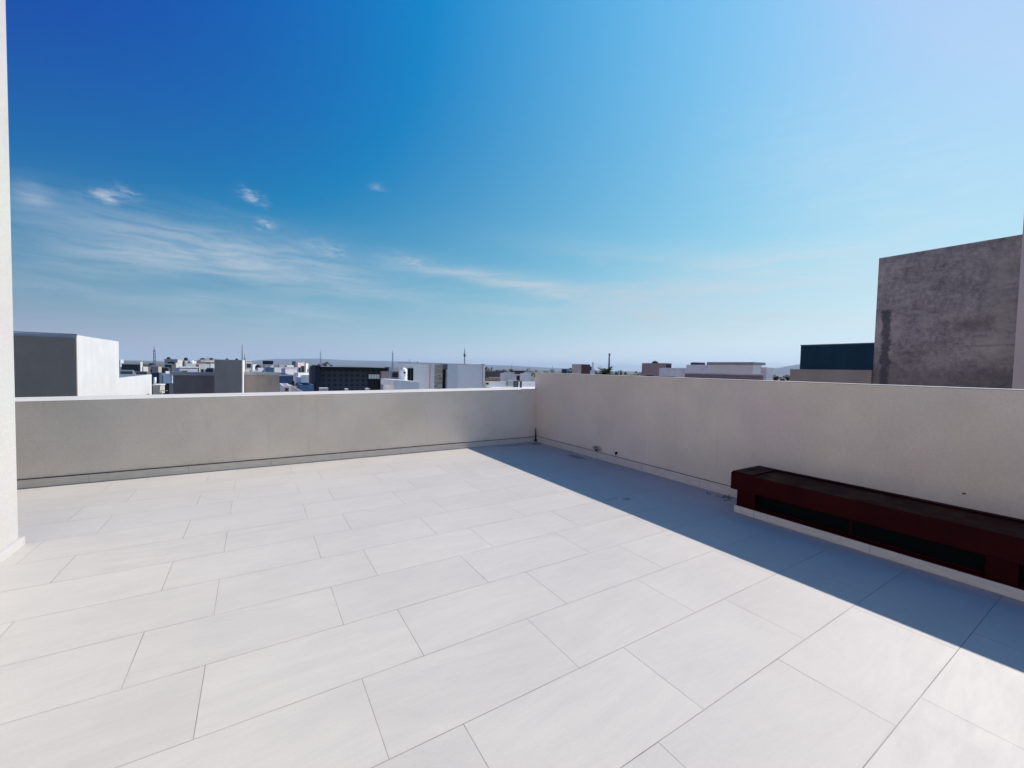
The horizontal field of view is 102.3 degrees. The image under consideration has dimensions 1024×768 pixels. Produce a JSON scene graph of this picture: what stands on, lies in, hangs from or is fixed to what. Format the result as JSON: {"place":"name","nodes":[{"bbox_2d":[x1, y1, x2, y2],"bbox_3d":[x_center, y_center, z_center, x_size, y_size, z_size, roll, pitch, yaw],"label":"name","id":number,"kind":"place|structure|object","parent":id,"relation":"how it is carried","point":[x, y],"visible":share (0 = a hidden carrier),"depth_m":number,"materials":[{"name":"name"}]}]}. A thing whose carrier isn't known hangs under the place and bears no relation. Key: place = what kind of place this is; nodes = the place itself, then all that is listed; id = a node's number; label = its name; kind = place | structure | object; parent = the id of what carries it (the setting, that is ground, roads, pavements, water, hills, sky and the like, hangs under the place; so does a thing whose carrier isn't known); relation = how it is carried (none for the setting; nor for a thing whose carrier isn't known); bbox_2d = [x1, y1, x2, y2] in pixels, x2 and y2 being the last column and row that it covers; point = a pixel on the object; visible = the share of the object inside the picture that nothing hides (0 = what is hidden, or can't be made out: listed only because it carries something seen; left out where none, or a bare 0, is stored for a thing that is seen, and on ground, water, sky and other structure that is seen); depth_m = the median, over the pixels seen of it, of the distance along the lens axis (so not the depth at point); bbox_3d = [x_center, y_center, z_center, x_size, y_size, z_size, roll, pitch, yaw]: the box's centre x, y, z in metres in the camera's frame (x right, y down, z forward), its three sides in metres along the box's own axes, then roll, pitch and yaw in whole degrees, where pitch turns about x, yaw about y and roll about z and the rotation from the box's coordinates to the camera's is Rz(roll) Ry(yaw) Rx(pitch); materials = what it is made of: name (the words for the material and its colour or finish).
{"place":"outdoors","nodes":[
{"label":"outdoors","id":0,"kind":"place"},
{"bbox_2d":[0,0,24,563],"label":"stair tower","id":1,"kind":"structure","parent":0,"point":[11,542],"depth_m":3.93,"materials":[{"name":"paint"}]},
{"bbox_2d":[13,331,151,396],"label":"neighbour house","id":2,"kind":"structure","parent":0,"point":[52,364],"depth_m":14.10,"materials":[{"name":"paint"}]},
{"bbox_2d":[152,377,165,393],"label":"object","id":3,"kind":"object","parent":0,"point":[157,388],"visible":0.98,"depth_m":20.02,"materials":[{"name":"paint"}]},
{"bbox_2d":[164,359,182,366],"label":"house","id":4,"kind":"structure","parent":0,"point":[169,361],"depth_m":91.78,"materials":[{"name":"paint"}]},
{"bbox_2d":[197,358,215,363],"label":"house","id":5,"kind":"structure","parent":0,"point":[210,361],"depth_m":94.15,"materials":[{"name":"paint"}]},
{"bbox_2d":[245,360,251,371],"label":"house","id":6,"kind":"structure","parent":0,"point":[248,363],"depth_m":80.98,"materials":[{"name":"paint"}]},
{"bbox_2d":[263,364,273,371],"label":"house","id":7,"kind":"structure","parent":0,"point":[268,365],"depth_m":89.64,"materials":[{"name":"paint"}]},
{"bbox_2d":[262,360,272,363],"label":"roof cabin","id":8,"kind":"object","parent":7,"relation":"on","point":[267,362],"visible":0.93,"depth_m":89.39,"materials":[{"name":"paint"}]},
{"bbox_2d":[291,385,302,391],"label":"stair wall","id":9,"kind":"structure","parent":0,"point":[294,389],"depth_m":19.54,"materials":[{"name":"paint"}]},
{"bbox_2d":[319,387,327,390],"bbox_3d":[-10.198,1.202,22.308,0.413,2.000,0.540,0,3,-32],"label":"vent box","id":10,"kind":"object","parent":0,"point":[324,389],"visible":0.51,"depth_m":22.07,"materials":[{"name":"paint"}]},
{"bbox_2d":[309,362,387,390],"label":"dark house","id":11,"kind":"structure","parent":0,"point":[334,378],"depth_m":33.93,"materials":[{"name":"paint"}]},
{"bbox_2d":[368,379,379,389],"bbox_3d":[-11.762,0.072,35.121,0.954,0.989,0.100,0,3,-32],"label":"doorway","id":12,"kind":"structure","parent":11,"relation":"in","point":[374,384],"depth_m":35.09,"materials":[{"name":"paint"}]},
{"bbox_2d":[368,374,379,378],"bbox_3d":[-11.726,-0.637,35.048,0.958,0.409,0.110,0,3,-32],"label":"window","id":13,"kind":"structure","parent":11,"relation":"in","point":[370,376],"depth_m":35.00,"materials":[{"name":"glass"}]},
{"bbox_2d":[380,367,390,389],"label":"grey pier","id":14,"kind":"structure","parent":11,"relation":"attached to","point":[385,374],"depth_m":35.34,"materials":[{"name":"paint"}]},
{"bbox_2d":[252,358,566,369],"bbox_3d":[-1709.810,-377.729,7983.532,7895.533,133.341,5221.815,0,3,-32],"label":"hills","id":15,"kind":"structure","parent":0,"point":[315,361],"depth_m":7180.07,"materials":[{"name":"paint"}]},
{"bbox_2d":[399,362,484,388],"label":"white house","id":16,"kind":"structure","parent":0,"point":[437,376],"depth_m":32.16,"materials":[{"name":"paint"}]},
{"bbox_2d":[408,368,412,380],"bbox_3d":[-7.541,-0.703,30.632,0.413,0.933,0.125,0,3,-32],"label":"door","id":17,"kind":"structure","parent":16,"relation":"in","point":[410,370],"depth_m":30.59,"materials":[{"name":"paint"}]},
{"bbox_2d":[119,360,789,381],"bbox_3d":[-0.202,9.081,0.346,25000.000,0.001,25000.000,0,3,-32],"label":"ground","id":18,"kind":"structure","parent":0,"point":[161,363],"depth_m":2115.24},
{"bbox_2d":[153,348,155,364],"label":"radio mast","id":19,"kind":"object","parent":18,"relation":"on","point":[153,356],"visible":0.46,"depth_m":145.08,"materials":[{"name":"metal"}]},
{"bbox_2d":[486,368,785,378],"bbox_3d":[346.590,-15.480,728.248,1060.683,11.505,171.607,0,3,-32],"label":"treeline","id":20,"kind":"object","parent":18,"relation":"on","point":[533,372],"visible":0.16,"depth_m":567.17,"materials":[{"name":"plant"}]},
{"bbox_2d":[0,442,1023,767],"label":"terrace floor","id":21,"kind":"structure","parent":0,"point":[532,604],"depth_m":2.97,"materials":[{"name":"tile"}]},
{"bbox_2d":[731,466,1023,601],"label":"bench","id":22,"kind":"object","parent":21,"relation":"on","point":[983,550],"visible":1,"depth_m":4.26,"materials":[{"name":"wood"}]},
{"bbox_2d":[5,0,1023,370],"label":"sky","id":23,"kind":"structure","parent":0,"point":[530,183],"materials":[{"name":"blue"}]},
{"bbox_2d":[765,364,799,374],"bbox_3d":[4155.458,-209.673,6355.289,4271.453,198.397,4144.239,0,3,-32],"label":"hills","id":24,"kind":"structure","parent":0,"point":[782,370],"depth_m":5742.25,"materials":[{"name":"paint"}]},
{"label":"pavement","id":25,"kind":"structure","parent":0,"visible":0},
{"bbox_2d":[119,370,135,373],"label":"house","id":26,"kind":"structure","parent":25,"relation":"on","point":[127,372],"depth_m":41.72,"materials":[{"name":"paint"}]},
{"bbox_2d":[121,363,148,371],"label":"house","id":27,"kind":"structure","parent":25,"relation":"on","point":[128,366],"depth_m":67.38,"materials":[{"name":"paint"}]},
{"bbox_2d":[135,371,150,373],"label":"house","id":28,"kind":"structure","parent":25,"relation":"on","point":[141,372],"depth_m":39.30,"materials":[{"name":"paint"}]},
{"bbox_2d":[150,365,161,373],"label":"house","id":29,"kind":"structure","parent":25,"relation":"on","point":[155,368],"depth_m":47.45,"materials":[{"name":"paint"}]},
{"bbox_2d":[152,372,162,394],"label":"house","id":30,"kind":"structure","parent":25,"relation":"on","point":[158,375],"depth_m":38.38,"materials":[{"name":"paint"}]},
{"bbox_2d":[162,367,170,382],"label":"house","id":31,"kind":"structure","parent":25,"relation":"on","point":[164,369],"depth_m":57.17,"materials":[{"name":"paint"}]},
{"bbox_2d":[162,373,172,382],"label":"house","id":32,"kind":"structure","parent":25,"relation":"on","point":[167,377],"depth_m":32.56,"materials":[{"name":"paint"}]},
{"bbox_2d":[163,383,172,393],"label":"house","id":33,"kind":"structure","parent":25,"relation":"on","point":[169,387],"depth_m":23.37,"materials":[{"name":"paint"}]},
{"bbox_2d":[165,364,173,371],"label":"house","id":34,"kind":"structure","parent":25,"relation":"on","point":[171,366],"depth_m":66.88,"materials":[{"name":"paint"}]},
{"bbox_2d":[174,363,181,371],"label":"house","id":35,"kind":"structure","parent":25,"relation":"on","point":[177,365],"depth_m":72.06,"materials":[{"name":"paint"}]},
{"bbox_2d":[176,367,198,371],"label":"house","id":36,"kind":"structure","parent":25,"relation":"on","point":[187,369],"depth_m":47.68,"materials":[{"name":"paint"}]},
{"bbox_2d":[171,372,213,393],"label":"grey block","id":37,"kind":"structure","parent":25,"relation":"on","point":[193,382],"depth_m":17.11,"materials":[{"name":"paint"}]},
{"bbox_2d":[184,358,208,371],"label":"house","id":38,"kind":"structure","parent":25,"relation":"on","point":[193,363],"depth_m":67.73,"materials":[{"name":"paint"}]},
{"bbox_2d":[214,359,244,392],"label":"grey block","id":39,"kind":"structure","parent":25,"relation":"on","point":[228,376],"depth_m":16.49,"materials":[{"name":"paint"}]},
{"bbox_2d":[244,372,280,392],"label":"grey block","id":40,"kind":"structure","parent":25,"relation":"on","point":[254,382],"depth_m":19.24,"materials":[{"name":"paint"}]},
{"bbox_2d":[265,367,273,371],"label":"house","id":41,"kind":"structure","parent":25,"relation":"on","point":[269,369],"depth_m":60.54,"materials":[{"name":"paint"}]},
{"bbox_2d":[15,387,536,489],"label":"parapet wall","id":42,"kind":"structure","parent":25,"relation":"on","point":[65,440],"depth_m":7.34,"materials":[{"name":"paint"}]},
{"bbox_2d":[273,367,280,371],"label":"house","id":43,"kind":"structure","parent":25,"relation":"on","point":[277,369],"depth_m":71.46,"materials":[{"name":"paint"}]},
{"bbox_2d":[280,383,290,391],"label":"house","id":44,"kind":"structure","parent":25,"relation":"on","point":[285,387],"depth_m":23.87,"materials":[{"name":"paint"}]},
{"bbox_2d":[279,373,293,391],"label":"house","id":45,"kind":"structure","parent":25,"relation":"on","point":[285,378],"depth_m":38.67,"materials":[{"name":"paint"}]},
{"bbox_2d":[281,367,296,374],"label":"house","id":46,"kind":"structure","parent":25,"relation":"on","point":[289,370],"depth_m":65.51,"materials":[{"name":"paint"}]},
{"bbox_2d":[295,362,303,372],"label":"house","id":47,"kind":"structure","parent":25,"relation":"on","point":[299,367],"depth_m":82.21,"materials":[{"name":"paint"}]},
{"bbox_2d":[294,373,308,386],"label":"house","id":48,"kind":"structure","parent":25,"relation":"on","point":[301,374],"depth_m":59.21,"materials":[{"name":"paint"}]},
{"bbox_2d":[296,376,308,387],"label":"house","id":49,"kind":"structure","parent":25,"relation":"on","point":[302,379],"depth_m":45.08,"materials":[{"name":"paint"}]},
{"bbox_2d":[297,383,313,391],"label":"house","id":50,"kind":"structure","parent":25,"relation":"on","point":[303,387],"depth_m":29.88,"materials":[{"name":"paint"}]},
{"bbox_2d":[304,363,307,372],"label":"house","id":51,"kind":"structure","parent":25,"relation":"on","point":[305,367],"depth_m":79.10,"materials":[{"name":"paint"}]},
{"bbox_2d":[390,370,398,379],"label":"house","id":52,"kind":"structure","parent":25,"relation":"on","point":[394,374],"depth_m":72.12,"materials":[{"name":"paint"}]},
{"bbox_2d":[392,372,398,377],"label":"window","id":53,"kind":"structure","parent":52,"relation":"in","point":[394,374],"depth_m":72.12,"materials":[{"name":"glass"}]},
{"bbox_2d":[381,378,418,389],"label":"garden wall","id":54,"kind":"structure","parent":25,"relation":"on","point":[392,384],"depth_m":26.02,"materials":[{"name":"paint"}]},
{"bbox_2d":[399,368,406,379],"bbox_3d":[-7.577,-0.608,28.740,0.530,1.048,0.534,0,3,-32],"label":"water tank","id":55,"kind":"object","parent":54,"relation":"on","point":[402,373],"visible":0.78,"depth_m":28.52,"materials":[{"name":"paint"}]},
{"bbox_2d":[485,371,497,377],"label":"house","id":56,"kind":"structure","parent":25,"relation":"on","point":[488,374],"depth_m":89.38,"materials":[{"name":"paint"}]},
{"bbox_2d":[485,377,499,381],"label":"house","id":57,"kind":"structure","parent":25,"relation":"on","point":[493,379],"depth_m":59.77,"materials":[{"name":"paint"}]},
{"bbox_2d":[500,372,514,381],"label":"house","id":58,"kind":"structure","parent":25,"relation":"on","point":[504,376],"depth_m":53.95,"materials":[{"name":"paint"}]},
{"bbox_2d":[483,380,534,388],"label":"neighbour roof","id":59,"kind":"structure","parent":25,"relation":"on","point":[514,383],"depth_m":18.77,"materials":[{"name":"paint"}]},
{"bbox_2d":[513,374,519,381],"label":"house","id":60,"kind":"structure","parent":25,"relation":"on","point":[516,377],"depth_m":52.35,"materials":[{"name":"paint"}]},
{"bbox_2d":[510,371,525,373],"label":"house","id":61,"kind":"structure","parent":25,"relation":"on","point":[517,372],"depth_m":69.09,"materials":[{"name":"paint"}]},
{"bbox_2d":[520,372,531,381],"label":"house","id":62,"kind":"structure","parent":25,"relation":"on","point":[525,376],"depth_m":43.49,"materials":[{"name":"paint"}]},
{"bbox_2d":[572,364,591,373],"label":"grey maroon house","id":63,"kind":"structure","parent":25,"relation":"on","point":[581,368],"depth_m":53.10,"materials":[{"name":"paint"}]},
{"bbox_2d":[598,365,613,374],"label":"palm tree","id":64,"kind":"object","parent":25,"relation":"on","point":[605,371],"visible":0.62,"depth_m":40.91,"materials":[{"name":"plant"}]},
{"bbox_2d":[642,363,671,376],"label":"taupe house","id":65,"kind":"structure","parent":25,"relation":"on","point":[650,369],"depth_m":48.78,"materials":[{"name":"paint"}]},
{"bbox_2d":[659,362,765,377],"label":"long pale house","id":66,"kind":"structure","parent":25,"relation":"on","point":[733,367],"depth_m":35.72,"materials":[{"name":"paint"}]},
{"bbox_2d":[684,372,763,379],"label":"boundary wall","id":67,"kind":"structure","parent":25,"relation":"on","point":[742,376],"depth_m":28.92,"materials":[{"name":"paint"}]},
{"bbox_2d":[760,367,772,380],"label":"white end house","id":68,"kind":"structure","parent":25,"relation":"on","point":[767,373],"depth_m":29.63,"materials":[{"name":"paint"}]},
{"bbox_2d":[535,372,1023,519],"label":"parapet wall","id":69,"kind":"structure","parent":25,"relation":"on","point":[960,446],"depth_m":5.49,"materials":[{"name":"paint"}]},
{"bbox_2d":[790,343,873,383],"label":"neighbour house","id":70,"kind":"structure","parent":25,"relation":"on","point":[843,363],"depth_m":11.70,"materials":[{"name":"paint"}]},
{"bbox_2d":[872,234,1022,388],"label":"concrete house","id":71,"kind":"structure","parent":25,"relation":"on","point":[946,316],"depth_m":9.78,"materials":[{"name":"grey concrete"}]},
{"bbox_2d":[1012,221,1023,388],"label":"neighbour tower","id":72,"kind":"structure","parent":25,"relation":"on","point":[1018,376],"depth_m":7.93,"materials":[{"name":"grey concrete"}]}
]}

